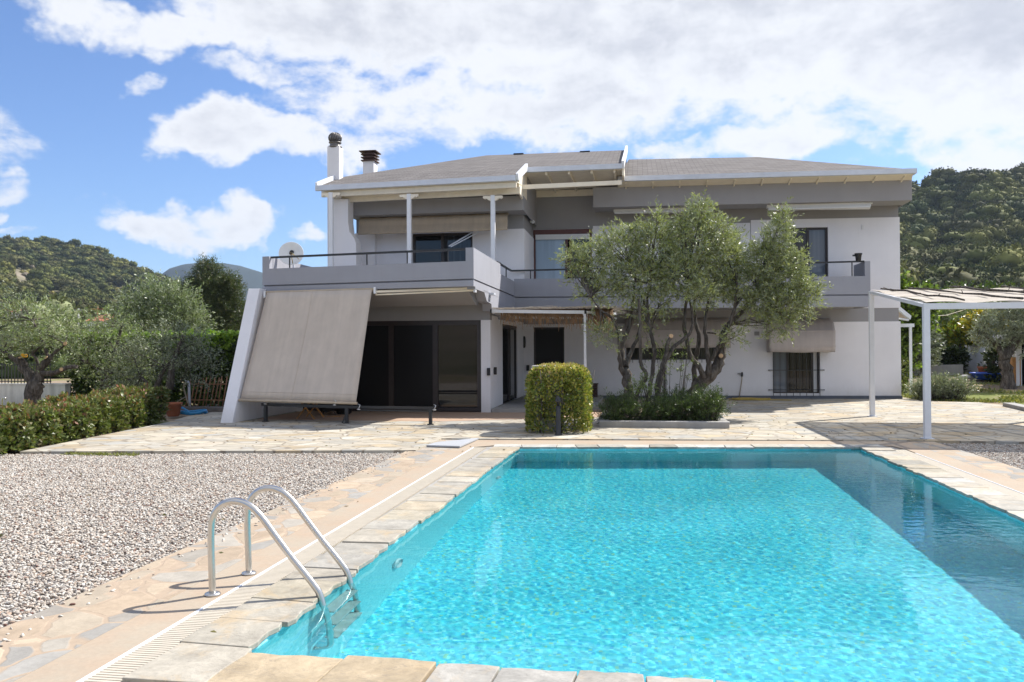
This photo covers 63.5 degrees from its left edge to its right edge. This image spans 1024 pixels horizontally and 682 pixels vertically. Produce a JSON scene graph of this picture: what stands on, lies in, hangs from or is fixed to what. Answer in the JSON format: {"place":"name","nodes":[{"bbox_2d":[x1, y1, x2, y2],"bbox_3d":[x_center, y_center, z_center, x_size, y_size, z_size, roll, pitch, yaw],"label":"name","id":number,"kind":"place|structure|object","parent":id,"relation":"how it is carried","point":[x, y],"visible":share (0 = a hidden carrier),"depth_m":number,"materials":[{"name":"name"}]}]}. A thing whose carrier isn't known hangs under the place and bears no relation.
{"place":"outdoors","nodes":[
{"label":"outdoors","id":0,"kind":"place"},
{"bbox_2d":[15,267,135,299],"bbox_3d":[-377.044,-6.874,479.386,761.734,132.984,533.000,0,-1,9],"label":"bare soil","id":1,"kind":"structure","parent":0,"point":[20,277],"depth_m":451.37,"materials":[{"name":"soil"}]},
{"bbox_2d":[0,451,407,646],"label":"gravel","id":2,"kind":"structure","parent":0,"point":[65,536],"depth_m":9.22,"materials":[{"name":"grey gravel"}]},
{"bbox_2d":[61,451,139,456],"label":"weeds","id":3,"kind":"object","parent":2,"relation":"on","point":[100,453],"visible":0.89,"depth_m":13.72,"materials":[{"name":"green plant"}]},
{"bbox_2d":[162,263,263,300],"bbox_3d":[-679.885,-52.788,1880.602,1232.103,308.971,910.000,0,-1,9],"label":"mountain","id":4,"kind":"structure","parent":0,"point":[253,278],"depth_m":2076.73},
{"bbox_2d":[0,440,477,681],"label":"pool deck","id":5,"kind":"structure","parent":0,"point":[52,635],"depth_m":6.03,"materials":[{"name":"stone"}]},
{"bbox_2d":[426,438,478,447],"bbox_3d":[-1.059,1.824,14.907,0.613,0.030,1.349,0,-1,12],"label":"cover plate","id":6,"kind":"object","parent":5,"relation":"on","point":[457,443],"visible":1,"depth_m":14.57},
{"bbox_2d":[318,404,337,414],"bbox_3d":[-4.797,1.584,21.362,0.650,0.670,0.650,0,-1,9],"label":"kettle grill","id":7,"kind":"object","parent":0,"point":[325,410],"visible":0.3,"depth_m":21.16,"materials":[{"name":"black metal"}]},
{"bbox_2d":[336,404,352,414],"bbox_3d":[-4.391,1.736,21.602,0.500,0.350,0.500,0,-1,9],"label":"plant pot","id":8,"kind":"object","parent":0,"point":[340,411],"visible":0.31,"depth_m":21.42,"materials":[{"name":"black plastic"}]},
{"bbox_2d":[0,247,961,378],"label":"hillside scrub","id":9,"kind":"object","parent":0,"point":[31,360],"depth_m":54.84,"materials":[{"name":"green plant"}]},
{"bbox_2d":[0,162,1023,363],"label":"pine wood","id":10,"kind":"object","parent":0,"point":[968,225],"depth_m":294.57,"materials":[{"name":"green plant"}]},
{"bbox_2d":[0,369,1023,454],"bbox_3d":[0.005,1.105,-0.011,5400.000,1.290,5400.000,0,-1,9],"label":"ground","id":11,"kind":"structure","parent":0,"point":[986,394],"depth_m":28.91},
{"bbox_2d":[0,383,70,405],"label":"boundary wall","id":12,"kind":"structure","parent":11,"relation":"on","point":[12,392],"depth_m":26.26,"materials":[{"name":"white paint"}]},
{"bbox_2d":[0,363,50,382],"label":"iron fence","id":13,"kind":"object","parent":12,"relation":"on","point":[17,381],"visible":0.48,"depth_m":26.42,"materials":[{"name":"white metal"}]},
{"bbox_2d":[0,270,102,403],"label":"olive tree","id":14,"kind":"object","parent":11,"relation":"on","point":[33,389],"visible":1,"depth_m":23.18,"materials":[{"name":"green plant"}]},
{"bbox_2d":[0,382,171,454],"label":"photinia hedge","id":15,"kind":"object","parent":11,"relation":"on","point":[58,419],"visible":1,"depth_m":16.25,"materials":[{"name":"green plant"}]},
{"bbox_2d":[84,314,112,331],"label":"cottage","id":16,"kind":"structure","parent":11,"relation":"on","point":[99,319],"depth_m":143.37,"materials":[{"name":"white paint"}]},
{"bbox_2d":[45,303,169,390],"bbox_3d":[-11.836,0.611,24.307,4.133,3.541,2.329,0,-1,9],"label":"olive tree","id":17,"kind":"object","parent":11,"relation":"on","point":[85,361],"visible":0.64,"depth_m":24.14,"materials":[{"name":"green plant"}]},
{"bbox_2d":[64,328,239,405],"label":"ivy wall","id":18,"kind":"structure","parent":11,"relation":"on","point":[227,341],"depth_m":25.99,"materials":[{"name":"green plant"}]},
{"bbox_2d":[86,266,224,333],"bbox_3d":[-15.238,-1.090,35.725,5.917,4.354,3.447,0,-1,9],"label":"willow leaved tree","id":19,"kind":"object","parent":11,"relation":"on","point":[147,303],"visible":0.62,"depth_m":35.18,"materials":[{"name":"green plant"}]},
{"bbox_2d":[94,314,230,398],"bbox_3d":[-9.608,0.820,22.896,3.976,3.181,2.199,0,-1,9],"label":"olive tree","id":20,"kind":"object","parent":11,"relation":"on","point":[173,362],"visible":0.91,"depth_m":22.81,"materials":[{"name":"green plant"}]},
{"bbox_2d":[166,402,182,416],"bbox_3d":[-8.839,1.787,21.576,0.460,0.360,0.455,0,-1,9],"label":"plant pot","id":21,"kind":"object","parent":11,"relation":"on","point":[175,407],"visible":0.81,"depth_m":21.44,"materials":[{"name":"ceramic"}]},
{"bbox_2d":[177,380,190,405],"bbox_3d":[-9.252,1.549,23.312,0.436,0.879,0.149,0,-1,9],"label":"standpipe","id":22,"kind":"object","parent":11,"relation":"on","point":[188,400],"visible":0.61,"depth_m":23.30,"materials":[{"name":"metal"}]},
{"bbox_2d":[184,376,227,405],"bbox_3d":[-8.971,1.514,24.225,1.350,0.970,0.084,0,-1,9],"label":"bamboo fence","id":23,"kind":"object","parent":11,"relation":"on","point":[211,400],"visible":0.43,"depth_m":24.21,"materials":[{"name":"brown wood"}]},
{"bbox_2d":[178,251,247,332],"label":"pine tree","id":24,"kind":"object","parent":11,"relation":"on","point":[221,292],"visible":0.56,"depth_m":40.23,"materials":[{"name":"green plant"}]},
{"bbox_2d":[77,444,1023,681],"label":"swimming pool","id":25,"kind":"structure","parent":11,"relation":"in","point":[245,620],"depth_m":5.42,"materials":[{"name":"stone"}]},
{"bbox_2d":[204,485,352,605],"bbox_3d":[-1.615,1.869,5.926,0.954,1.574,0.650,0,-1,9],"label":"pool ladder","id":26,"kind":"object","parent":25,"relation":"attached to","point":[249,505],"visible":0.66,"depth_m":5.71,"materials":[{"name":"metal"}]},
{"bbox_2d":[14,440,1023,681],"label":"pool border","id":27,"kind":"object","parent":25,"relation":"attached to","point":[81,662],"visible":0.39,"depth_m":6.63,"materials":[{"name":"beige stone"}]},
{"bbox_2d":[252,450,1023,681],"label":"pool water","id":28,"kind":"structure","parent":25,"relation":"in","point":[792,565],"depth_m":6.23,"materials":[{"name":"blue liquid"}]},
{"bbox_2d":[901,357,916,393],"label":"shrub","id":29,"kind":"object","parent":11,"relation":"on","point":[903,362],"visible":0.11,"depth_m":29.38,"materials":[{"name":"green plant"}]},
{"bbox_2d":[899,267,943,382],"bbox_3d":[16.552,-0.470,34.808,3.341,5.395,2.596,0,-1,9],"label":"leafy tree","id":30,"kind":"object","parent":11,"relation":"on","point":[914,312],"visible":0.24,"depth_m":34.22,"materials":[{"name":"green plant"}]},
{"bbox_2d":[913,319,946,375],"bbox_3d":[19.087,0.413,38.868,2.629,3.958,2.889,0,-1,9],"label":"flowering shrub","id":31,"kind":"object","parent":11,"relation":"on","point":[933,342],"visible":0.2,"depth_m":38.27,"materials":[{"name":"green plant"}]},
{"bbox_2d":[908,364,962,375],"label":"retaining wall","id":32,"kind":"structure","parent":11,"relation":"on","point":[954,369],"depth_m":38.79,"materials":[{"name":"concrete"}]},
{"bbox_2d":[901,370,979,400],"bbox_3d":[13.666,1.473,26.391,2.368,1.189,1.451,-1,-1,26],"label":"lavender bush","id":33,"kind":"object","parent":11,"relation":"on","point":[942,387],"visible":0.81,"depth_m":26.19,"materials":[{"name":"green plant"}]},
{"bbox_2d":[934,345,971,371],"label":"shrub","id":34,"kind":"object","parent":11,"relation":"on","point":[953,355],"visible":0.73,"depth_m":39.39,"materials":[{"name":"green plant"}]},
{"bbox_2d":[920,302,986,357],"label":"olive tree","id":35,"kind":"object","parent":11,"relation":"on","point":[960,314],"visible":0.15,"depth_m":41.61,"materials":[{"name":"green plant"}]},
{"bbox_2d":[937,317,976,349],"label":"flowering shrub","id":36,"kind":"object","parent":11,"relation":"on","point":[954,335],"visible":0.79,"depth_m":40.66,"materials":[{"name":"green plant"}]},
{"bbox_2d":[901,371,1023,402],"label":"weeds","id":37,"kind":"object","parent":11,"relation":"on","point":[1013,398],"visible":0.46,"depth_m":26.61,"materials":[{"name":"green plant"}]},
{"bbox_2d":[959,375,973,379],"bbox_3d":[19.399,1.541,35.335,0.680,0.200,0.663,0,-1,9],"label":"rubble stone","id":38,"kind":"object","parent":11,"relation":"on","point":[969,377],"visible":0.73,"depth_m":35.08,"materials":[{"name":"stone"}]},
{"bbox_2d":[919,278,1023,321],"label":"shrub","id":39,"kind":"object","parent":11,"relation":"on","point":[989,285],"visible":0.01,"depth_m":61.21,"materials":[{"name":"green plant"}]},
{"bbox_2d":[977,366,986,371],"bbox_3d":[20.849,1.364,36.560,0.500,0.480,0.492,0,-1,9],"label":"terracotta pot","id":40,"kind":"object","parent":11,"relation":"on","point":[981,368],"visible":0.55,"depth_m":36.43,"materials":[{"name":"orange ceramic"}]},
{"bbox_2d":[969,372,1000,379],"bbox_3d":[20.370,1.486,34.853,1.940,0.310,1.940,0,-1,9],"label":"paddling basin","id":41,"kind":"object","parent":11,"relation":"on","point":[979,375],"visible":0.49,"depth_m":34.51,"materials":[{"name":"blue plastic"}]},
{"bbox_2d":[957,309,1015,342],"bbox_3d":[22.868,-0.237,39.517,3.011,3.052,2.222,0,-1,9],"label":"flowering shrub","id":42,"kind":"object","parent":11,"relation":"on","point":[965,324],"visible":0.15,"depth_m":39.48,"materials":[{"name":"green plant"}]},
{"bbox_2d":[977,346,1000,381],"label":"creeper","id":43,"kind":"object","parent":11,"relation":"on","point":[992,366],"visible":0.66,"depth_m":34.19,"materials":[{"name":"green plant"}]},
{"bbox_2d":[965,335,1021,385],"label":"garden wall","id":44,"kind":"structure","parent":11,"relation":"on","point":[976,358],"depth_m":39.50,"materials":[{"name":"white paint"}]},
{"bbox_2d":[965,301,1023,388],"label":"olive tree","id":45,"kind":"object","parent":11,"relation":"on","point":[1013,332],"visible":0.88,"depth_m":30.77,"materials":[{"name":"green plant"}]},
{"bbox_2d":[996,338,1023,384],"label":"garden shed","id":46,"kind":"structure","parent":11,"relation":"on","point":[1013,362],"depth_m":32.33,"materials":[{"name":"stone"}]},
{"bbox_2d":[0,0,1023,273],"label":"sky","id":47,"kind":"structure","parent":0,"point":[157,134],"materials":[{"name":"blue"}]},
{"bbox_2d":[20,395,1023,454],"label":"terrace","id":48,"kind":"structure","parent":0,"point":[951,422],"depth_m":16.86,"materials":[{"name":"beige stone"}]},
{"bbox_2d":[180,407,207,414],"bbox_3d":[-8.520,1.854,22.061,0.814,0.219,0.732,0,-1,9],"label":"hose coil","id":49,"kind":"object","parent":48,"relation":"on","point":[184,411],"visible":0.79,"depth_m":21.83,"materials":[{"name":"blue plastic"}]},
{"bbox_2d":[181,406,223,412],"bbox_3d":[-8.068,1.906,22.822,3.500,0.180,0.300,0,-1,9],"label":"garden edging","id":50,"kind":"object","parent":48,"relation":"on","point":[214,408],"visible":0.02,"depth_m":22.74,"materials":[{"name":"stone"}]},
{"bbox_2d":[220,288,294,422],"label":"buttress wall","id":51,"kind":"structure","parent":48,"relation":"on","point":[235,409],"depth_m":20.09,"materials":[{"name":"white paint"}]},
{"bbox_2d":[261,400,435,424],"bbox_3d":[-3.806,1.611,18.903,4.380,0.546,0.306,0,-1,14],"label":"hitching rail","id":52,"kind":"object","parent":48,"relation":"on","point":[430,410],"visible":1,"depth_m":18.88,"materials":[{"name":"metal"}]},
{"bbox_2d":[257,409,601,420],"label":"porch floor","id":53,"kind":"structure","parent":48,"relation":"on","point":[408,416],"depth_m":20.82,"materials":[{"name":"stone"}]},
{"bbox_2d":[296,403,324,418],"bbox_3d":[-4.982,1.610,20.429,0.719,0.599,0.800,0,-1,9],"label":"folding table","id":54,"kind":"object","parent":53,"relation":"on","point":[310,411],"visible":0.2,"depth_m":20.15,"materials":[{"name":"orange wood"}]},
{"bbox_2d":[490,305,625,366],"bbox_3d":[1.375,0.516,23.673,3.892,2.842,4.678,0,-1,9],"label":"thatched canopy","id":55,"kind":"object","parent":53,"relation":"on","point":[539,312],"visible":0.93,"depth_m":21.67,"materials":[{"name":"white metal"}]},
{"bbox_2d":[0,407,1009,631],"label":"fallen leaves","id":56,"kind":"object","parent":48,"relation":"on","point":[431,450],"visible":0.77,"depth_m":15.20,"materials":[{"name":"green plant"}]},
{"bbox_2d":[531,365,564,431],"bbox_3d":[0.768,1.177,17.046,0.670,1.350,0.550,0,-1,9],"label":"hedge","id":57,"kind":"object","parent":48,"relation":"on","point":[551,425],"depth_m":16.82,"materials":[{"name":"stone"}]},
{"bbox_2d":[555,396,561,434],"bbox_3d":[0.903,1.449,16.128,0.150,0.769,0.148,0,-1,9],"label":"bollard lamp","id":58,"kind":"object","parent":48,"relation":"on","point":[558,415],"visible":1,"depth_m":16.09,"materials":[{"name":"black metal"}]},
{"bbox_2d":[524,362,594,433],"bbox_3d":[0.962,1.134,16.910,1.442,1.448,1.412,0,-1,9],"label":"clipped bush","id":59,"kind":"object","parent":48,"relation":"on","point":[581,393],"visible":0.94,"depth_m":16.43,"materials":[{"name":"green plant"}]},
{"bbox_2d":[262,132,916,411],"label":"house","id":60,"kind":"structure","parent":48,"relation":"on","point":[442,351],"depth_m":26.18,"materials":[{"name":"white paint"}]},
{"bbox_2d":[279,242,303,267],"bbox_3d":[-5.759,-1.971,21.521,0.493,1.243,0.466,-1,-1,32],"label":"satellite dish","id":61,"kind":"object","parent":60,"relation":"on","point":[289,248],"visible":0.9,"depth_m":21.59,"materials":[{"name":"metal"}]},
{"bbox_2d":[238,287,476,404],"bbox_3d":[-3.673,0.073,19.587,5.490,2.773,1.480,0,-1,12],"label":"drop awning","id":62,"kind":"object","parent":60,"relation":"attached to","point":[308,347],"visible":1,"depth_m":19.80,"materials":[{"name":"beige fabric"}]},
{"bbox_2d":[303,320,480,411],"bbox_3d":[-3.287,0.678,22.449,5.015,2.440,0.070,0,-1,9],"label":"sliding door","id":63,"kind":"structure","parent":60,"relation":"in","point":[405,363],"depth_m":22.31,"materials":[{"name":"black glass"}]},
{"bbox_2d":[358,213,508,246],"bbox_3d":[-2.493,-3.455,25.735,4.818,1.203,0.891,0,-1,9],"label":"terrace awning","id":64,"kind":"object","parent":60,"relation":"attached to","point":[433,223],"visible":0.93,"depth_m":25.69,"materials":[{"name":"fabric"}]},
{"bbox_2d":[413,232,472,262],"bbox_3d":[-2.200,-2.407,26.464,1.971,2.082,0.070,0,-1,9],"label":"balcony door","id":65,"kind":"structure","parent":60,"relation":"in","point":[433,240],"depth_m":26.48,"materials":[{"name":"black glass"}]},
{"bbox_2d":[502,324,516,402],"bbox_3d":[-0.110,0.673,25.381,0.070,2.320,2.950,0,-1,9],"label":"entrance door","id":66,"kind":"structure","parent":60,"relation":"in","point":[509,334],"depth_m":25.38,"materials":[{"name":"black glass"}]},
{"bbox_2d":[523,336,525,347],"bbox_3d":[0.413,0.036,28.223,0.110,0.400,0.107,0,-1,9],"label":"wall ornament","id":67,"kind":"object","parent":60,"relation":"attached to","point":[524,341],"depth_m":28.18,"materials":[{"name":"black metal"}]},
{"bbox_2d":[534,327,563,364],"bbox_3d":[1.285,0.688,28.361,1.058,2.317,0.070,0,-1,6],"label":"door","id":68,"kind":"structure","parent":60,"relation":"in","point":[548,341],"depth_m":28.37,"materials":[{"name":"black glass"}]},
{"bbox_2d":[533,229,591,278],"bbox_3d":[1.729,-2.585,28.187,2.002,2.435,0.130,0,-1,6],"label":"balcony door","id":69,"kind":"structure","parent":60,"relation":"in","point":[546,242],"depth_m":28.23,"materials":[{"name":"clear glass"}]},
{"bbox_2d":[613,207,712,213],"bbox_3d":[4.960,-4.310,27.152,3.364,0.246,0.236,0,-1,9],"label":"cassette awning","id":70,"kind":"object","parent":60,"relation":"attached to","point":[628,211],"visible":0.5,"depth_m":27.16,"materials":[{"name":"white metal"}]},
{"bbox_2d":[627,347,715,359],"bbox_3d":[5.436,0.314,27.894,3.142,0.626,0.070,0,-1,6],"label":"window","id":71,"kind":"structure","parent":60,"relation":"in","point":[647,354],"depth_m":27.88,"materials":[{"name":"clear glass"}]},
{"bbox_2d":[659,230,692,277],"bbox_3d":[5.537,-2.593,27.892,1.132,2.305,0.070,0,-1,6],"label":"balcony door","id":72,"kind":"structure","parent":60,"relation":"in","point":[661,230],"depth_m":27.89,"materials":[{"name":"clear glass"}]},
{"bbox_2d":[625,318,730,347],"bbox_3d":[5.480,-0.264,27.474,3.472,1.016,0.528,0,-1,6],"label":"window canopy","id":73,"kind":"object","parent":60,"relation":"attached to","point":[663,331],"visible":0.59,"depth_m":27.30,"materials":[{"name":"beige fabric"}]},
{"bbox_2d":[738,372,742,396],"bbox_3d":[7.583,1.490,27.449,0.176,0.916,0.066,0,-1,6],"label":"wall tap","id":74,"kind":"object","parent":60,"relation":"attached to","point":[741,373],"depth_m":27.44,"materials":[{"name":"black metal"}]},
{"bbox_2d":[774,352,818,392],"bbox_3d":[9.418,0.997,27.493,1.509,1.463,0.070,0,-1,6],"label":"window","id":75,"kind":"structure","parent":60,"relation":"in","point":[779,357],"depth_m":27.49,"materials":[{"name":"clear glass"}]},
{"bbox_2d":[766,318,835,352],"bbox_3d":[9.415,-0.182,27.002,2.111,1.124,0.652,0,-1,6],"label":"window canopy","id":76,"kind":"object","parent":60,"relation":"attached to","point":[818,335],"visible":0.73,"depth_m":26.72,"materials":[{"name":"beige fabric"}]},
{"bbox_2d":[788,227,827,275],"bbox_3d":[9.810,-2.610,27.448,1.284,2.288,0.070,0,-1,6],"label":"balcony door","id":77,"kind":"structure","parent":60,"relation":"in","point":[819,249],"depth_m":27.43,"materials":[{"name":"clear glass"}]},
{"bbox_2d":[766,202,871,210],"bbox_3d":[9.794,-4.314,26.459,3.318,0.269,0.237,0,-1,9],"label":"cassette awning","id":78,"kind":"object","parent":60,"relation":"attached to","point":[843,206],"visible":0.91,"depth_m":26.35,"materials":[{"name":"white metal"}]},
{"bbox_2d":[899,307,913,392],"bbox_3d":[13.507,0.124,30.518,1.710,3.530,5.770,0,-1,9],"label":"side awning","id":79,"kind":"object","parent":60,"relation":"attached to","point":[904,315],"visible":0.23,"depth_m":28.97,"materials":[{"name":"white metal"}]},
{"bbox_2d":[598,406,729,428],"bbox_3d":[3.580,1.806,19.947,2.760,0.165,5.050,0,-1,9],"label":"planter bed","id":80,"kind":"object","parent":48,"relation":"on","point":[722,423],"visible":0.38,"depth_m":17.47,"materials":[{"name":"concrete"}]},
{"bbox_2d":[592,387,662,423],"bbox_3d":[2.581,1.540,18.195,1.606,1.107,1.370,0,-1,9],"label":"rosemary bush","id":81,"kind":"object","parent":80,"relation":"on","point":[612,410],"visible":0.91,"depth_m":17.99,"materials":[{"name":"green plant"}]},
{"bbox_2d":[548,189,744,408],"bbox_3d":[3.252,-0.879,20.001,4.759,5.649,2.042,0,-1,9],"label":"olive tree","id":82,"kind":"object","parent":80,"relation":"on","point":[650,269],"visible":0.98,"depth_m":19.81,"materials":[{"name":"green plant"}]},
{"bbox_2d":[626,329,696,412],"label":"olive sprouts","id":83,"kind":"object","parent":80,"relation":"on","point":[641,382],"visible":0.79,"depth_m":20.11,"materials":[{"name":"green plant"}]},
{"bbox_2d":[641,381,705,420],"bbox_3d":[3.619,1.418,18.419,1.606,1.137,1.941,0,-1,9],"label":"rosemary bush","id":84,"kind":"object","parent":80,"relation":"on","point":[678,401],"visible":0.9,"depth_m":17.93,"materials":[{"name":"green plant"}]},
{"bbox_2d":[682,382,735,420],"bbox_3d":[4.350,1.431,18.378,1.212,1.072,2.280,0,-1,9],"label":"rosemary bush","id":85,"kind":"object","parent":80,"relation":"on","point":[713,406],"visible":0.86,"depth_m":17.77,"materials":[{"name":"green plant"}]},
{"bbox_2d":[680,196,833,395],"bbox_3d":[6.056,-0.876,20.508,3.789,5.418,1.739,0,-1,9],"label":"olive tree","id":86,"kind":"object","parent":80,"relation":"on","point":[772,293],"visible":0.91,"depth_m":20.35,"materials":[{"name":"green plant"}]},
{"bbox_2d":[729,397,785,399],"bbox_3d":[7.973,1.870,26.640,1.948,0.088,0.354,0,-1,9],"label":"garden hose","id":87,"kind":"object","parent":48,"relation":"on","point":[745,398],"visible":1,"depth_m":26.54,"materials":[{"name":"rubber"}]},
{"bbox_2d":[868,284,1023,438],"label":"pergola","id":88,"kind":"object","parent":48,"relation":"on","point":[966,297],"visible":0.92,"depth_m":16.27,"materials":[{"name":"white metal"}]},
{"bbox_2d":[1003,403,1023,410],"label":"kerb stone","id":89,"kind":"object","parent":48,"relation":"on","point":[1017,406],"visible":0.85,"depth_m":22.53,"materials":[{"name":"stone"}]},
{"bbox_2d":[590,383,597,396],"bbox_3d":[2.674,1.617,27.246,0.320,0.442,0.540,0,-1,9],"label":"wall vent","id":90,"kind":"object","parent":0,"point":[595,390],"visible":0.61,"depth_m":26.99,"materials":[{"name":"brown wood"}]},
{"bbox_2d":[852,253,861,260],"bbox_3d":[10.655,-2.580,25.475,0.264,0.240,0.226,-1,-1,43],"label":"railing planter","id":91,"kind":"object","parent":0,"point":[858,256],"visible":1,"depth_m":25.39,"materials":[{"name":"black plastic"}]},
{"bbox_2d":[905,441,1023,482],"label":"pool walk","id":92,"kind":"structure","parent":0,"point":[1011,472],"depth_m":12.34,"materials":[{"name":"stone"}]},
{"bbox_2d":[940,443,1023,469],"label":"gravel","id":93,"kind":"structure","parent":0,"point":[1011,454],"depth_m":13.61,"materials":[{"name":"grey gravel"}]}
]}

